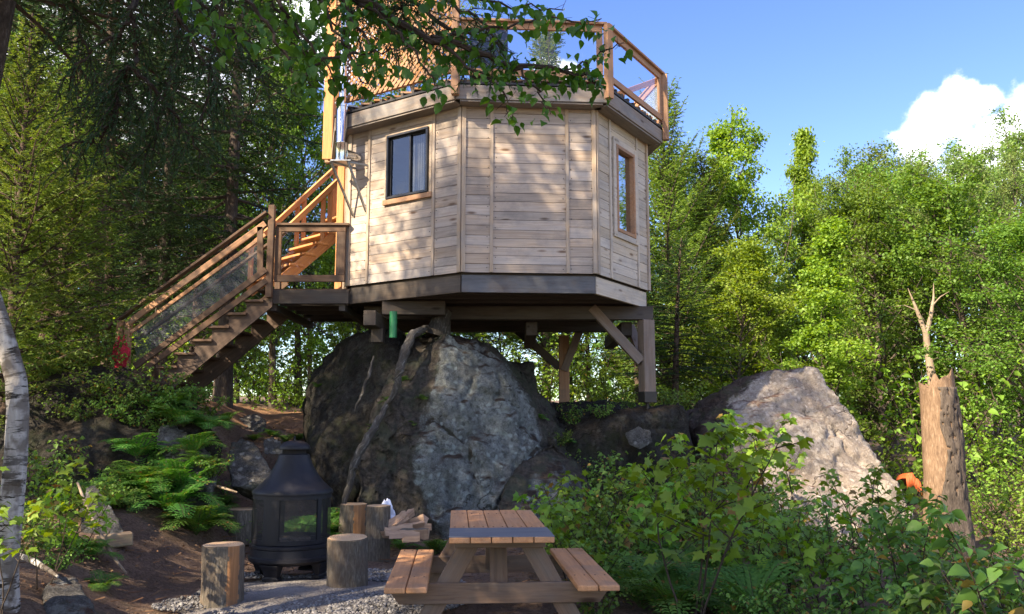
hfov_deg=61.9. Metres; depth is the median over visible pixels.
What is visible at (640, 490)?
maple sapling
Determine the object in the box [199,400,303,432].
path
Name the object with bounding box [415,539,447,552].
fern
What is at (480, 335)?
bush
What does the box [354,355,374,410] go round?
tree root
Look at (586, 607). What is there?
bush
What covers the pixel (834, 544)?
bush
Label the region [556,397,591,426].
bush
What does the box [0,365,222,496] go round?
boulder
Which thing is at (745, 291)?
broadleaf tree
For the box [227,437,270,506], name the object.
rock
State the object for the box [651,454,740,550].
bush
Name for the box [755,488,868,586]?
bush
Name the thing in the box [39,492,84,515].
bush
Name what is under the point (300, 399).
bush
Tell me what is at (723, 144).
broadleaf tree
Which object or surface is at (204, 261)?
broadleaf tree
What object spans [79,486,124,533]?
rock
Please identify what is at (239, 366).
bush
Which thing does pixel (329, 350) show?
bush
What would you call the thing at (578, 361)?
bush
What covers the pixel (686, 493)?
maple sapling
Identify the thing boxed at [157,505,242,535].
fern
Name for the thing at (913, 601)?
broadleaf bush
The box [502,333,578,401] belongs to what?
bush
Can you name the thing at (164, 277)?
spruce tree
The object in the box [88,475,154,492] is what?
fern
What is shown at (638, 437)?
stone
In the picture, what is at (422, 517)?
firewood
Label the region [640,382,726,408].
bush
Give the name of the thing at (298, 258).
roof staircase
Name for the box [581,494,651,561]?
bush
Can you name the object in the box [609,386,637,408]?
bush
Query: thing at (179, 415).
fern
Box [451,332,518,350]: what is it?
spruce tree
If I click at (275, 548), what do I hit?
fireplace
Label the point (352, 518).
log stool
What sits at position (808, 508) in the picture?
bush
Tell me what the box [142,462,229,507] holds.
fern
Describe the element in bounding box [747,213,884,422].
broadleaf tree
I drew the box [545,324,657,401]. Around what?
bush
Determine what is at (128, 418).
bush
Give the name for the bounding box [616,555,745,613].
fern
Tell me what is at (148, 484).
fern
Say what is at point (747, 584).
fern
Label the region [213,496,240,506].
fern
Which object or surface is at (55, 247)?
spruce tree
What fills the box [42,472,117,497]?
bush
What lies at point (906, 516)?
bush
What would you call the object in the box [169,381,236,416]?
bush
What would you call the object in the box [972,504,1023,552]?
bush
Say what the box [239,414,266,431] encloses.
rock
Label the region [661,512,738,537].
bush
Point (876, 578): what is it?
bush
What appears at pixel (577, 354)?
broadleaf tree
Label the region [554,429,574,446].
bush
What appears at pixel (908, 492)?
bush
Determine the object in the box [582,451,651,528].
bush
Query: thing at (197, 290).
spruce tree
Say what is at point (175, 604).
gravel
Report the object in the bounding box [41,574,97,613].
rock
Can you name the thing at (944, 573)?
bush
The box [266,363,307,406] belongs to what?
bush
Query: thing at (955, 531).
bush
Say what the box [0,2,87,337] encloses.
spruce tree
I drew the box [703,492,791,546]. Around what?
bush
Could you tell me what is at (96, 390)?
bush
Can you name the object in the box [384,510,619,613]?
picnic table
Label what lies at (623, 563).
fern
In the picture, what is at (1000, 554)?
bush
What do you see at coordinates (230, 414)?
fern
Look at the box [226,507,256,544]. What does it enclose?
log stool
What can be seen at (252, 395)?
bush
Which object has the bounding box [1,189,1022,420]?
forest
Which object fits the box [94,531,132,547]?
wood block
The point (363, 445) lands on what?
tree root
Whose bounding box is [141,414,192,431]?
bush
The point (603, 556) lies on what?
bush
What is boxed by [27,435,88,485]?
bush
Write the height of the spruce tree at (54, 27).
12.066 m
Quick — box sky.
[10,0,1023,399]
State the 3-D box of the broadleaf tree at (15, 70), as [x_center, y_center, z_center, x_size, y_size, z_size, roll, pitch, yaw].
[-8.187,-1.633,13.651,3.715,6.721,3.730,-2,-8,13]
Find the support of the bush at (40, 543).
on the ground at (185, 582)
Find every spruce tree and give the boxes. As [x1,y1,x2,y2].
[0,0,149,357]
[0,0,163,378]
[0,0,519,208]
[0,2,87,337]
[0,8,169,431]
[0,43,198,382]
[1,0,203,365]
[1,1,62,317]
[11,0,163,360]
[15,1,185,367]
[35,0,258,374]
[39,10,155,342]
[70,4,235,362]
[94,0,335,407]
[118,0,276,381]
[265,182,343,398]
[304,69,380,353]
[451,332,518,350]
[565,332,601,401]
[583,217,701,405]
[597,238,754,408]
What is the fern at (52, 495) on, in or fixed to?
on the ground at (185, 582)
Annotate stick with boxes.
[20,553,58,577]
[76,482,126,573]
[214,484,237,492]
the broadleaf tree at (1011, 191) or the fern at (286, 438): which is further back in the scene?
the broadleaf tree at (1011, 191)
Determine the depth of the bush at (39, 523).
7.89 m
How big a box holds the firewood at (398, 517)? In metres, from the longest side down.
0.310 x 0.125 x 0.112 m
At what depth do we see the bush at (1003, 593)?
7.23 m
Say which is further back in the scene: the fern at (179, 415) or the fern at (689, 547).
the fern at (179, 415)
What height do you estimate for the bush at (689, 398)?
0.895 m
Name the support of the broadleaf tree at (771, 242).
on the ground at (185, 582)
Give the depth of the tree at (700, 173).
22.69 m
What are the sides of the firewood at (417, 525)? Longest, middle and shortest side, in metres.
0.344 x 0.100 x 0.093 m
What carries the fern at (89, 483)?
on the ground at (185, 582)
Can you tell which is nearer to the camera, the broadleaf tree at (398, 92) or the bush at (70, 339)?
the bush at (70, 339)
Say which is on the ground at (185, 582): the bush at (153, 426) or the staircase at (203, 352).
the staircase at (203, 352)
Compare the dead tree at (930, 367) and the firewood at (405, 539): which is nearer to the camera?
the firewood at (405, 539)
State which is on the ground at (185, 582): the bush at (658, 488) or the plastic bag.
the bush at (658, 488)
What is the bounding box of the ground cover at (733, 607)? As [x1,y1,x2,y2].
[0,392,1023,613]
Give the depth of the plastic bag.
9.89 m
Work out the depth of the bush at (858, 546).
9.12 m
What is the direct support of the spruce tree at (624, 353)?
on the ground at (185, 582)
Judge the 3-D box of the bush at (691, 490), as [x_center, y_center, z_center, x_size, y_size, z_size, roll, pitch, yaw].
[2.330,2.275,9.327,1.381,1.170,0.990,-3,-8,21]
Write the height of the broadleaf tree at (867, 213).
8.455 m
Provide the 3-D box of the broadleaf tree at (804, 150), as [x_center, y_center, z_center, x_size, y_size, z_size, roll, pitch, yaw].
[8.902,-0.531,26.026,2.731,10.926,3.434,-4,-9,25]
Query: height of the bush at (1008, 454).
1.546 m
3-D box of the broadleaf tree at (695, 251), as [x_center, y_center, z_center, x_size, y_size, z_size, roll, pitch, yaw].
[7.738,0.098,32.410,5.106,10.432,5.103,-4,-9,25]
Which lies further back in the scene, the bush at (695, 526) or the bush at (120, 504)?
the bush at (695, 526)
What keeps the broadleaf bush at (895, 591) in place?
on the ground at (185, 582)
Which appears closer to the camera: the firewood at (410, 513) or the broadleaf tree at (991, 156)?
the firewood at (410, 513)
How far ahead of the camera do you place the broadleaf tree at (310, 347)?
22.10 m
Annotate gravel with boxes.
[151,568,464,613]
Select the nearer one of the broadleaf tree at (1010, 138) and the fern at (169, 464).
the fern at (169, 464)
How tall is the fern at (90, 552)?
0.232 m
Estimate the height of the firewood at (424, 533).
0.135 m
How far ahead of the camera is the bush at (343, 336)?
24.03 m
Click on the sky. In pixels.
(916, 72)
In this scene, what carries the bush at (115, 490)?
on the rock at (116, 527)
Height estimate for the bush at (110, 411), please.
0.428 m
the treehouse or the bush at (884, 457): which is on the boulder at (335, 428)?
the treehouse
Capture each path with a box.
[176,577,423,613]
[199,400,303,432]
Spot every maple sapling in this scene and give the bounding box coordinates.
[0,466,61,613]
[23,457,110,588]
[31,487,122,558]
[511,500,589,554]
[512,483,596,537]
[534,498,596,580]
[546,514,639,572]
[547,468,640,539]
[611,482,701,559]
[616,422,813,613]
[618,463,659,521]
[658,465,714,537]
[661,409,797,525]
[705,506,788,580]
[719,422,820,550]
[750,511,872,609]
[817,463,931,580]
[879,498,950,560]
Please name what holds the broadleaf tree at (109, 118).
on the ground at (185, 582)
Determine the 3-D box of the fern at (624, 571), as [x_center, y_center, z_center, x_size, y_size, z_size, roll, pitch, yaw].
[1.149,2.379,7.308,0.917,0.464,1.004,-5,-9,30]
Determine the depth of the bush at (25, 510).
8.44 m
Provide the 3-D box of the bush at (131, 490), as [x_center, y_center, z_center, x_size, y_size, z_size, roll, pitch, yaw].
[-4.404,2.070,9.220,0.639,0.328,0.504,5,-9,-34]
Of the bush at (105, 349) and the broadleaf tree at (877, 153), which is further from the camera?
the broadleaf tree at (877, 153)
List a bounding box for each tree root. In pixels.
[342,404,388,503]
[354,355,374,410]
[381,325,428,408]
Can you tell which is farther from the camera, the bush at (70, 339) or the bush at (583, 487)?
the bush at (70, 339)
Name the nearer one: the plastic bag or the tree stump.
the plastic bag
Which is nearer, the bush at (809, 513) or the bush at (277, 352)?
the bush at (809, 513)
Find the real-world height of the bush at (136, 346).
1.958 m
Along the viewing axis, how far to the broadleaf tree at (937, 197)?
20.36 m
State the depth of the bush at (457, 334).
28.11 m
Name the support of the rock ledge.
on the ground at (185, 582)
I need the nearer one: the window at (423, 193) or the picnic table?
the picnic table
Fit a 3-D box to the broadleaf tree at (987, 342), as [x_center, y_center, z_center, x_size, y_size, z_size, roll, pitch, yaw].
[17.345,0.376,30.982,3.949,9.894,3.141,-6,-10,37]
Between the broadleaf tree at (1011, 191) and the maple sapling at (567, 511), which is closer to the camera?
the maple sapling at (567, 511)
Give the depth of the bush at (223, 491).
11.86 m
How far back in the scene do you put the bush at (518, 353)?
19.92 m
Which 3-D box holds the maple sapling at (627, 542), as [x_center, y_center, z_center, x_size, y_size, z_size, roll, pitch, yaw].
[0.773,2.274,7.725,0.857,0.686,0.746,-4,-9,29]
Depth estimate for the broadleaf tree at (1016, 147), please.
26.18 m
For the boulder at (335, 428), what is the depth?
12.29 m
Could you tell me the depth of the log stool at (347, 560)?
7.79 m
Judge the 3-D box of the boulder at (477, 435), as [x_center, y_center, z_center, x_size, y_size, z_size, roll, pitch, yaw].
[-0.511,1.921,12.694,3.392,3.227,3.867,0,-8,0]
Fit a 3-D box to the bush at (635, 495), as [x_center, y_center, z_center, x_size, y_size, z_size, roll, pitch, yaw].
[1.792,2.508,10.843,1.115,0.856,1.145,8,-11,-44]
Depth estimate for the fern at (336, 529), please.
10.93 m
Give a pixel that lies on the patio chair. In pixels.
(502, 39)
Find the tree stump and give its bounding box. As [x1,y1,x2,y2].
[425,309,451,336]
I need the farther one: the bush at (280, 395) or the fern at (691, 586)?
the bush at (280, 395)
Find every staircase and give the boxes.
[104,211,290,396]
[245,166,344,295]
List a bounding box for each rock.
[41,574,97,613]
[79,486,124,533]
[157,425,216,511]
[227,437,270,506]
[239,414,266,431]
[263,437,281,453]
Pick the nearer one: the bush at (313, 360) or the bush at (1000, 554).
the bush at (1000, 554)
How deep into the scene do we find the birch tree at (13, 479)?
5.77 m
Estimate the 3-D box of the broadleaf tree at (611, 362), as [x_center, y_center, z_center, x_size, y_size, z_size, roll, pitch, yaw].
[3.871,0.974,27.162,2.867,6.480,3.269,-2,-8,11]
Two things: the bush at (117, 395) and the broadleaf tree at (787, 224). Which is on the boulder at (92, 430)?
the bush at (117, 395)
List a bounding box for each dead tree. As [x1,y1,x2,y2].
[893,283,947,384]
[918,368,976,556]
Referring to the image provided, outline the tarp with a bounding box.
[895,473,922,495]
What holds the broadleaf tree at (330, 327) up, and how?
on the ground at (185, 582)
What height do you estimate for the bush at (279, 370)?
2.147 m
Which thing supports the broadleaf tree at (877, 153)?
on the ground at (185, 582)
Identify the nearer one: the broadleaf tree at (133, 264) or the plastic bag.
the plastic bag
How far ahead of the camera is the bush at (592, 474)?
11.79 m
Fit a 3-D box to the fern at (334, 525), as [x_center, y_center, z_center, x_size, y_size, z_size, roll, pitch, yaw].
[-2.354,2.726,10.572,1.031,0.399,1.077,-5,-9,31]
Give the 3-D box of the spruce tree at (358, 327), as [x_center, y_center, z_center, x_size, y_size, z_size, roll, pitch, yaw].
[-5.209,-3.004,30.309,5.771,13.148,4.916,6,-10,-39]
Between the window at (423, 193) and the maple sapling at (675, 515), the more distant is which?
the window at (423, 193)
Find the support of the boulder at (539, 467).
on the ground at (185, 582)
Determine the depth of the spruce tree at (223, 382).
17.19 m
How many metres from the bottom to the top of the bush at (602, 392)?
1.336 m
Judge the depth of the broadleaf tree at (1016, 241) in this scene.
18.26 m
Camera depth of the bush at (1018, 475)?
13.71 m
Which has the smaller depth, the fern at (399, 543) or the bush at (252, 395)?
the fern at (399, 543)
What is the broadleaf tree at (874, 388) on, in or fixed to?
on the ground at (185, 582)
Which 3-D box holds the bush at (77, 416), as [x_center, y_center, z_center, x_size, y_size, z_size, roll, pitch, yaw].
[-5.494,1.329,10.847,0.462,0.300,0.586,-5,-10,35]
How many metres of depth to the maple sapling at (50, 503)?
7.65 m
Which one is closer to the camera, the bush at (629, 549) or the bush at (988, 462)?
the bush at (629, 549)
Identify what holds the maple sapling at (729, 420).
on the ground at (185, 582)
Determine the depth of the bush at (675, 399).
12.77 m
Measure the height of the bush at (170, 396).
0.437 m
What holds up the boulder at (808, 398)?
on the ground at (185, 582)
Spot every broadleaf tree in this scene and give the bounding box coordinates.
[0,15,135,351]
[81,138,190,332]
[124,105,258,399]
[174,0,632,135]
[175,0,335,407]
[184,130,292,401]
[226,34,335,384]
[312,246,366,349]
[352,0,486,105]
[483,332,522,360]
[541,332,597,397]
[597,270,663,399]
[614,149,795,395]
[616,137,721,403]
[657,103,820,376]
[658,176,782,385]
[661,236,817,403]
[699,222,793,369]
[741,284,798,377]
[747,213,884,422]
[770,205,853,398]
[771,124,850,383]
[780,159,886,442]
[786,168,960,479]
[791,193,922,441]
[813,133,999,413]
[818,138,951,443]
[833,144,980,446]
[839,149,1023,486]
[881,147,1023,472]
[908,204,1023,464]
[926,131,1007,381]
[931,137,1023,466]
[941,179,1023,448]
[967,137,1023,312]
[978,104,1023,365]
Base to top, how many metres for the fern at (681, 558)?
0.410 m
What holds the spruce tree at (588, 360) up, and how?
on the ground at (185, 582)
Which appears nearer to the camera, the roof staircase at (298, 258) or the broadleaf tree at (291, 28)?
the broadleaf tree at (291, 28)
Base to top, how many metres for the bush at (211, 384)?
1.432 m
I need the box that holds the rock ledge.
[551,400,694,518]
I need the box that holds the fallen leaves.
[12,405,866,613]
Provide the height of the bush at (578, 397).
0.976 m
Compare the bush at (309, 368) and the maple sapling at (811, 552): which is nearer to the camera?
the maple sapling at (811, 552)
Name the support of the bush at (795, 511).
on the ground at (185, 582)
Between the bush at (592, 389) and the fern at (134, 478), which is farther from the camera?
the bush at (592, 389)
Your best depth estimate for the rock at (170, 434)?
10.44 m
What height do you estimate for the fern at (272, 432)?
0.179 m
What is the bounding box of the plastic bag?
[382,498,394,518]
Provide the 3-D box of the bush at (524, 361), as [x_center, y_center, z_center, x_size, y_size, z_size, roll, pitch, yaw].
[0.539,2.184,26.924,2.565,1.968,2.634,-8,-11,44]
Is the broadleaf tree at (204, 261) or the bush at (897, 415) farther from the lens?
the broadleaf tree at (204, 261)
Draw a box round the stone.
[625,426,651,448]
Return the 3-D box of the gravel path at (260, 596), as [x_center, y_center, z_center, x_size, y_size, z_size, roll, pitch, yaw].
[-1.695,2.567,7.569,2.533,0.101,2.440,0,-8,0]
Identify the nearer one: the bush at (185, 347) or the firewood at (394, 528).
the firewood at (394, 528)
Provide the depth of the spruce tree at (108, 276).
22.28 m
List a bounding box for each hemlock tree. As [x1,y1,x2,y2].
[493,9,595,397]
[592,73,757,407]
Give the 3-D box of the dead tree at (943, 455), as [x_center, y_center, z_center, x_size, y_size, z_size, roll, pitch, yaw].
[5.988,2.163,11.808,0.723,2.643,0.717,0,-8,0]
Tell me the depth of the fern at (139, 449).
10.26 m
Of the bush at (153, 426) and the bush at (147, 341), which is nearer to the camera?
the bush at (153, 426)
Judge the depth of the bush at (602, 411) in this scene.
12.45 m
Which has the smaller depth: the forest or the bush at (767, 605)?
the bush at (767, 605)
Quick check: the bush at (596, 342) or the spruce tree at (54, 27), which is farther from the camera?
the bush at (596, 342)
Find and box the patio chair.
[468,29,509,78]
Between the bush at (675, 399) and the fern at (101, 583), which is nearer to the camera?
the fern at (101, 583)
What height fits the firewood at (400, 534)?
0.105 m
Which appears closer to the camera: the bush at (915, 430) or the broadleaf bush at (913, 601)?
the broadleaf bush at (913, 601)
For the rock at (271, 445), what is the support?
on the ground at (185, 582)
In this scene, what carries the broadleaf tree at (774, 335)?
on the ground at (185, 582)
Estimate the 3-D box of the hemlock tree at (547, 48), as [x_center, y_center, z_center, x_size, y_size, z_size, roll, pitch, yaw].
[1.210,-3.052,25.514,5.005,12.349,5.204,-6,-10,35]
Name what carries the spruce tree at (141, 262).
on the ground at (185, 582)
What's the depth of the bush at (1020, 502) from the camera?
14.66 m
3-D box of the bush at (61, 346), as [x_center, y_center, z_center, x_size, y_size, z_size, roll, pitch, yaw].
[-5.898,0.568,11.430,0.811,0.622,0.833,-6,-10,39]
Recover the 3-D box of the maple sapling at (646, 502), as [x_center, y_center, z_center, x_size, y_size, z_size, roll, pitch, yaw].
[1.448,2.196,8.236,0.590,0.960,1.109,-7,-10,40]
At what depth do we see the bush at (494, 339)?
23.71 m
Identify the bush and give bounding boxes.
[0,436,91,512]
[20,520,58,555]
[21,348,74,376]
[22,495,81,540]
[22,498,53,529]
[25,295,107,360]
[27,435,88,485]
[28,384,91,420]
[31,542,97,571]
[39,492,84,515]
[40,467,114,517]
[42,330,109,371]
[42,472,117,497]
[54,400,101,421]
[55,358,119,403]
[72,472,132,501]
[72,482,136,506]
[76,375,150,407]
[84,313,135,368]
[90,389,137,421]
[94,467,123,484]
[100,291,189,373]
[100,484,140,509]
[101,323,177,371]
[104,450,160,484]
[110,403,165,427]
[112,353,192,401]
[113,317,200,379]
[131,295,253,369]
[140,386,201,418]
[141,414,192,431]
[165,382,216,406]
[168,357,243,397]
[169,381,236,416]
[171,294,304,400]
[183,326,267,392]
[192,446,233,479]
[216,479,232,494]
[233,346,288,403]
[233,379,251,401]
[238,342,328,400]
[245,350,308,411]
[249,343,333,401]
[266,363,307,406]
[279,389,304,406]
[282,326,365,376]
[294,329,367,380]
[297,357,320,379]
[298,322,406,367]
[422,332,511,355]
[472,332,540,362]
[477,332,510,350]
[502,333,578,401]
[502,342,520,360]
[508,342,552,377]
[511,357,558,395]
[528,473,638,552]
[530,484,605,533]
[534,335,599,401]
[541,332,625,399]
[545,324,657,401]
[547,523,623,551]
[551,514,646,579]
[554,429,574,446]
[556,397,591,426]
[563,535,672,575]
[563,578,634,613]
[565,449,615,487]
[570,371,626,401]
[576,357,662,401]
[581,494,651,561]
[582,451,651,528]
[586,402,615,417]
[589,381,660,404]
[595,470,702,530]
[597,466,718,560]
[598,493,666,552]
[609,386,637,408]
[632,504,758,578]
[638,442,733,523]
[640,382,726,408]
[644,465,673,511]
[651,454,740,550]
[656,371,715,409]
[657,387,692,405]
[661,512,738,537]
[662,464,789,559]
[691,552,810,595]
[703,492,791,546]
[716,584,813,613]
[718,457,778,526]
[727,487,823,601]
[728,495,842,565]
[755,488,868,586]
[758,490,826,532]
[758,516,859,559]
[759,564,887,613]
[782,486,886,599]
[800,527,880,568]
[807,550,922,613]
[820,546,928,598]
[845,606,917,613]
[849,348,1023,476]
[850,403,919,477]
[858,493,989,613]
[863,498,931,574]
[871,376,1003,472]
[873,427,982,498]
[873,581,959,613]
[874,525,976,608]
[882,455,922,501]
[889,509,975,557]
[899,555,1017,613]
[906,500,1023,613]
[928,539,1023,588]
[948,530,1023,613]
[959,399,1023,497]
[963,421,1023,498]
[965,446,1023,535]
[966,462,1023,542]
[967,464,1010,515]
[971,468,1023,522]
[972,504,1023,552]
[983,422,1023,484]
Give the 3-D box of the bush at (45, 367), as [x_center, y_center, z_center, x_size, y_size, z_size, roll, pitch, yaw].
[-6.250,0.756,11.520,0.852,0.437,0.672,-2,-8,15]
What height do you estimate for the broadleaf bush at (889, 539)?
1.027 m
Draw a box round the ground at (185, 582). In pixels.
[1,396,1023,613]
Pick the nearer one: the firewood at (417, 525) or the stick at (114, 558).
the stick at (114, 558)
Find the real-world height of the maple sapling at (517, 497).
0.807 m
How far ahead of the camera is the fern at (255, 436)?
15.57 m
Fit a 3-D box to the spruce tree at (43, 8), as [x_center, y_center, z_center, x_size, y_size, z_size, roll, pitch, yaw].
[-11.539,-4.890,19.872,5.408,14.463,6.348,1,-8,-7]
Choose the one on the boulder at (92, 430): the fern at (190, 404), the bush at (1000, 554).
the fern at (190, 404)
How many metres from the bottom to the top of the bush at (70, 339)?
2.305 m
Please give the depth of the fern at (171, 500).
9.58 m
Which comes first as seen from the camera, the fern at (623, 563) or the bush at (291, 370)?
the fern at (623, 563)
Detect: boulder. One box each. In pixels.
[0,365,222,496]
[302,328,405,512]
[357,333,570,540]
[498,436,599,527]
[685,366,913,547]
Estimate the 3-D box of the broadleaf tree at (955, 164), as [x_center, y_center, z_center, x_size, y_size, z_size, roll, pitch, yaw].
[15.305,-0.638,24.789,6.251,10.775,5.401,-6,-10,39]
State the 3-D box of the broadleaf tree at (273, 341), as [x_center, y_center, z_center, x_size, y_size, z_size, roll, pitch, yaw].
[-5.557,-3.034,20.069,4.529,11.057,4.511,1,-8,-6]
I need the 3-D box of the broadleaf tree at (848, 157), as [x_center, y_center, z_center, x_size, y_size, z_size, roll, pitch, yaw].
[14.541,-0.547,33.232,5.838,11.924,5.861,-3,-8,21]
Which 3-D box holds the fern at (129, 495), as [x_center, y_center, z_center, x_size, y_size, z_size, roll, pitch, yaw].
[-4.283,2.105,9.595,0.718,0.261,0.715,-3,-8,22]
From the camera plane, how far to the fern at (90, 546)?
7.78 m
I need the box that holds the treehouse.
[258,0,668,408]
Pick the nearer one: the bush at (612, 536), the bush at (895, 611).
the bush at (895, 611)
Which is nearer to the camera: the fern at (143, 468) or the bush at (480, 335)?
the fern at (143, 468)
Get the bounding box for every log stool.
[199,541,244,608]
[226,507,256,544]
[326,534,367,587]
[338,502,366,534]
[365,504,390,561]
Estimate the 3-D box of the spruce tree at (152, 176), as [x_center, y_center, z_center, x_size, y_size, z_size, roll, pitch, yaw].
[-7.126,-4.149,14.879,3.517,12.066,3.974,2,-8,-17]
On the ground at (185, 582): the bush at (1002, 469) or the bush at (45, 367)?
the bush at (1002, 469)
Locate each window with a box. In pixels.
[382,124,431,205]
[612,136,638,245]
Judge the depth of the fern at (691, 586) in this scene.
7.07 m
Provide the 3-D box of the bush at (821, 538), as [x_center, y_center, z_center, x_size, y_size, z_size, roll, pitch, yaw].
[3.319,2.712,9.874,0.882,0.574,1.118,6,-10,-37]
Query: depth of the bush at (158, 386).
11.24 m
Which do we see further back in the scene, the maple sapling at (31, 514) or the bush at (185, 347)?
the bush at (185, 347)
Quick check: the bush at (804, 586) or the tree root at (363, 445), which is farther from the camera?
the tree root at (363, 445)
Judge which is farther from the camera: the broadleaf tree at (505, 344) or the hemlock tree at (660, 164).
the broadleaf tree at (505, 344)
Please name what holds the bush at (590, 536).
on the ground at (185, 582)
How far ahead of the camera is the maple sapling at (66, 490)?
6.32 m
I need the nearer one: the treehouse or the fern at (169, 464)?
the fern at (169, 464)
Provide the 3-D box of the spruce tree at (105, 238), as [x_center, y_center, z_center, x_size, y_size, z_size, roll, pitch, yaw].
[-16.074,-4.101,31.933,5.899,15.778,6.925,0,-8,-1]
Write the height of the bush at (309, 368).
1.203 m
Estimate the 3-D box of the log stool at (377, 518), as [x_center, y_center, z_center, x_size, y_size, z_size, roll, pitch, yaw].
[-1.514,2.572,9.624,0.290,0.656,0.291,0,-8,0]
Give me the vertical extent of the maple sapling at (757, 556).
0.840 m
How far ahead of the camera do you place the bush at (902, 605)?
6.84 m
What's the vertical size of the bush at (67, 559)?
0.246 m
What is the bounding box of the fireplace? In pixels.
[248,436,332,581]
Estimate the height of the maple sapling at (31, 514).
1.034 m
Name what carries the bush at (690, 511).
on the ground at (185, 582)
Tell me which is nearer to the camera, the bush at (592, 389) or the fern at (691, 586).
the fern at (691, 586)
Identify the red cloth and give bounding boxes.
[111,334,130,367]
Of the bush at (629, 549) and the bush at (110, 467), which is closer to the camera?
the bush at (629, 549)
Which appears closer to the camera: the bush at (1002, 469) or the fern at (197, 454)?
the fern at (197, 454)
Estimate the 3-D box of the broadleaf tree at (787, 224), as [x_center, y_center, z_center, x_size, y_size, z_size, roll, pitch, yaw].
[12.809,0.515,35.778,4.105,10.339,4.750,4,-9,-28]
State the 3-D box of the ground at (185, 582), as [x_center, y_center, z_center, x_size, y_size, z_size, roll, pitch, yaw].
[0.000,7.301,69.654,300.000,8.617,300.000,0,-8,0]
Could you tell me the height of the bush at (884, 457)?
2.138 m
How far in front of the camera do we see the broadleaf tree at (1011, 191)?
22.68 m
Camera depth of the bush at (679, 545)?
8.16 m
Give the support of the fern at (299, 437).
on the ground at (185, 582)
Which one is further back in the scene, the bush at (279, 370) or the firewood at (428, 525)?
the bush at (279, 370)
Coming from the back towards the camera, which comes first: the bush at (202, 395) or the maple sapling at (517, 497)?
the bush at (202, 395)
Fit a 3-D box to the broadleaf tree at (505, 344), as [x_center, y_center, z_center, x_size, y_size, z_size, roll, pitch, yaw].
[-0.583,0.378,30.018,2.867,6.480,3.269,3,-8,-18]
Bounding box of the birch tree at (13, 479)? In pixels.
[0,292,29,612]
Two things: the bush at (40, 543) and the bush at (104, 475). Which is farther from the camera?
the bush at (104, 475)
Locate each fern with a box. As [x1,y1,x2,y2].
[24,485,86,513]
[49,533,113,552]
[57,476,135,511]
[68,538,123,559]
[84,569,128,591]
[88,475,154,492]
[97,432,178,458]
[101,463,180,504]
[104,484,163,504]
[106,451,205,488]
[111,470,195,498]
[112,475,215,518]
[127,394,189,419]
[136,386,199,407]
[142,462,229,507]
[148,403,217,426]
[149,455,207,486]
[156,431,227,454]
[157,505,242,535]
[170,409,234,431]
[173,451,231,467]
[179,502,239,533]
[209,494,237,517]
[210,411,243,427]
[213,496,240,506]
[244,433,265,439]
[259,428,282,436]
[277,433,293,441]
[284,515,315,531]
[289,433,302,439]
[291,507,345,534]
[301,512,339,532]
[390,539,421,549]
[414,394,426,399]
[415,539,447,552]
[599,550,649,587]
[601,560,695,613]
[612,539,710,587]
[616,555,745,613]
[647,563,775,613]
[650,536,746,571]
[681,557,812,613]
[685,553,785,592]
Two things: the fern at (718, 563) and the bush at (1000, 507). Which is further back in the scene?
the bush at (1000, 507)
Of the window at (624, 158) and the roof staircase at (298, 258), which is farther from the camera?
the roof staircase at (298, 258)
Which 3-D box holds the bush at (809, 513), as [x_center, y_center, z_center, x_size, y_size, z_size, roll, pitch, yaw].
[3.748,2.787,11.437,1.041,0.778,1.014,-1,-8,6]
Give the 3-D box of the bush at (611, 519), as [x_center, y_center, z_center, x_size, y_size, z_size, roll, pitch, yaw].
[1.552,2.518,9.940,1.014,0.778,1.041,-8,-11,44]
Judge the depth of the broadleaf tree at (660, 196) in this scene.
31.94 m
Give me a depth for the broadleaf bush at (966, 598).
4.74 m
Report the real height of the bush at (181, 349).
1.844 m
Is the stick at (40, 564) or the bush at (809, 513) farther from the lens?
the bush at (809, 513)
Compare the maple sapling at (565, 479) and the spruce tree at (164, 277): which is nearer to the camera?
the maple sapling at (565, 479)
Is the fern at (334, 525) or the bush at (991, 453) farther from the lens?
the bush at (991, 453)
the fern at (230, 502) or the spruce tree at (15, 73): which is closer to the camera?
the fern at (230, 502)
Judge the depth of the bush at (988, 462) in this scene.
17.98 m
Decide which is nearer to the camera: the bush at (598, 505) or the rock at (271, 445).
the bush at (598, 505)
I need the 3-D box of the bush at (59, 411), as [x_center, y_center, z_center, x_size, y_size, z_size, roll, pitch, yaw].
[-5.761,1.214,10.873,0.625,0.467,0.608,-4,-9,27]
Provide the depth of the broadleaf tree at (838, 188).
29.09 m
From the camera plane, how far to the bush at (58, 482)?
8.98 m
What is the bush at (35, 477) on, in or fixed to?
on the ground at (185, 582)
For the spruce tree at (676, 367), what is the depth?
17.99 m
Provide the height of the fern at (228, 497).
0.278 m
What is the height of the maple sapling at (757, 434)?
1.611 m
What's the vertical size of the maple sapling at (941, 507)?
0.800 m
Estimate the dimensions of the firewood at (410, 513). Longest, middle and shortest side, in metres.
0.327 x 0.113 x 0.107 m
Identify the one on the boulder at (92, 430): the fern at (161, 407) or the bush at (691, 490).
the fern at (161, 407)
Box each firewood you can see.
[384,523,412,536]
[388,511,408,527]
[389,530,419,539]
[392,508,414,525]
[400,528,429,539]
[402,536,419,542]
[406,514,428,523]
[407,521,424,528]
[418,523,431,529]
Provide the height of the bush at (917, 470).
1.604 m
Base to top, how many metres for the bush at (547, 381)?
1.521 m
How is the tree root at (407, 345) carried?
attached to the boulder at (477, 435)
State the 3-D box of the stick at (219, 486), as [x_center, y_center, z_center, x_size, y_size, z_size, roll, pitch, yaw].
[-3.416,2.140,10.104,0.445,0.102,0.028,-4,-9,26]

